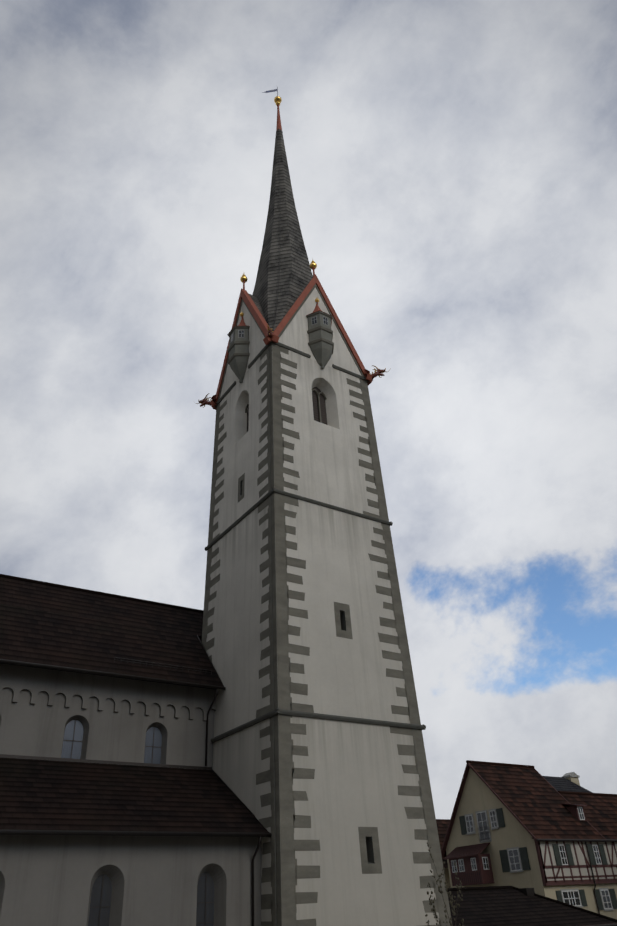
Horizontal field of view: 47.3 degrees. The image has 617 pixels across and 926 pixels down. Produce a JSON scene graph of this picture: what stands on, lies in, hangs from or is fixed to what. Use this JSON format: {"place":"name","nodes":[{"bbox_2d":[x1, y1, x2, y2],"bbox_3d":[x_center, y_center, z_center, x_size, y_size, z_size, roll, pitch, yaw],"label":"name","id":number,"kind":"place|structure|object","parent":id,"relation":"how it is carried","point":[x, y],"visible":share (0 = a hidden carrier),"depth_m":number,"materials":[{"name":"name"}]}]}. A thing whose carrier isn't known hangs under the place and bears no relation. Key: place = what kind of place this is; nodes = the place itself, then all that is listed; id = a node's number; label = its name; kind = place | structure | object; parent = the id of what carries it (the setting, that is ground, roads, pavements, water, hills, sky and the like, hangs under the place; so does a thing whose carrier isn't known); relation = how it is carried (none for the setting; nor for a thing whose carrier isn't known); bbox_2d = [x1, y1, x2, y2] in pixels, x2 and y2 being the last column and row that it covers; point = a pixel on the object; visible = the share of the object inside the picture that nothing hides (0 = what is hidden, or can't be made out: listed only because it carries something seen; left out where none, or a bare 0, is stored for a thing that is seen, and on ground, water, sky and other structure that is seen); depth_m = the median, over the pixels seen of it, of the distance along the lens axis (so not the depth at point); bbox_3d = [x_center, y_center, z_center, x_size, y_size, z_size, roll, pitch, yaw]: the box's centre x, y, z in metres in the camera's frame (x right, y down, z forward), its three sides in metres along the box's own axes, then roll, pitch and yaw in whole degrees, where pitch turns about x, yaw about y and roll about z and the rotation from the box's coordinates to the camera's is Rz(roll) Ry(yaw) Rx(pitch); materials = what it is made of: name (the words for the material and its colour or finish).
{"place":"outdoors","nodes":[
{"label":"outdoors","id":0,"kind":"place"},
{"bbox_2d":[0,663,215,766],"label":"church wall","id":1,"kind":"structure","parent":0,"point":[54,713],"depth_m":35.25,"materials":[{"name":"white paint"}]},
{"bbox_2d":[0,574,225,765],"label":"church roof","id":2,"kind":"structure","parent":1,"relation":"on","point":[48,625],"depth_m":38.85,"materials":[{"name":"brown tile"}]},
{"bbox_2d":[0,0,616,818],"label":"sky","id":3,"kind":"structure","parent":0,"point":[452,164],"materials":[{"name":"grey"}]},
{"bbox_2d":[436,772,592,887],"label":"house","id":4,"kind":"structure","parent":0,"point":[568,781],"depth_m":62.59,"materials":[{"name":"beige paint"}]},
{"bbox_2d":[444,768,616,918],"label":"house walls","id":5,"kind":"structure","parent":0,"point":[491,842],"depth_m":50.45,"materials":[{"name":"beige paint"}]},
{"bbox_2d":[441,760,616,858],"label":"house roof","id":6,"kind":"structure","parent":5,"relation":"on","point":[536,804],"depth_m":53.93,"materials":[{"name":"brown tile"}]},
{"label":"ground","id":7,"kind":"structure","parent":0,"visible":0},
{"bbox_2d":[0,835,261,925],"bbox_3d":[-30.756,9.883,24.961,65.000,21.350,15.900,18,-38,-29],"label":"aisle wall","id":8,"kind":"structure","parent":7,"relation":"on","point":[63,880],"depth_m":27.81,"materials":[{"name":"white paint"}]},
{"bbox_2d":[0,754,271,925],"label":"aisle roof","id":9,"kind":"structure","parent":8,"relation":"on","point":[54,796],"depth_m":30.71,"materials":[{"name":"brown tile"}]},
{"bbox_2d":[202,341,451,925],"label":"church tower","id":10,"kind":"structure","parent":7,"relation":"on","point":[320,767],"depth_m":37.35,"materials":[{"name":"white paint"}]},
{"bbox_2d":[197,393,216,409],"bbox_3d":[-7.619,-4.454,52.652,2.097,1.656,0.895,-4,-33,1],"label":"gargoyle","id":11,"kind":"object","parent":10,"relation":"attached to","point":[204,401],"visible":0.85,"depth_m":52.74,"materials":[{"name":"red metal"}]},
{"bbox_2d":[267,325,272,337],"bbox_3d":[-2.493,-8.539,46.749,0.616,1.152,1.460,-4,-33,1],"label":"gargoyle","id":12,"kind":"object","parent":10,"relation":"attached to","point":[269,332],"visible":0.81,"depth_m":46.70,"materials":[{"name":"red metal"}]},
{"bbox_2d":[210,260,372,408],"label":"tower gables","id":13,"kind":"object","parent":10,"relation":"on","point":[310,323],"visible":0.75,"depth_m":50.35,"materials":[{"name":"white paint"}]},
{"bbox_2d":[252,87,312,332],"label":"spire","id":14,"kind":"structure","parent":13,"relation":"on","point":[284,277],"depth_m":57.37,"materials":[{"name":"grey tile"}]},
{"bbox_2d":[364,365,385,383],"bbox_3d":[4.957,-6.258,50.966,2.097,1.656,0.895,-4,-33,1],"label":"gargoyle","id":15,"kind":"object","parent":10,"relation":"attached to","point":[379,372],"visible":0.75,"depth_m":50.87,"materials":[{"name":"red metal"}]},
{"bbox_2d":[425,842,463,925],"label":"sapling tree","id":16,"kind":"object","parent":7,"relation":"on","point":[433,910],"visible":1,"depth_m":19.14,"materials":[{"name":"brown plant"}]},
{"bbox_2d":[447,886,616,925],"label":"roof","id":17,"kind":"structure","parent":7,"relation":"on","point":[499,906],"depth_m":39.65,"materials":[{"name":"tile"}]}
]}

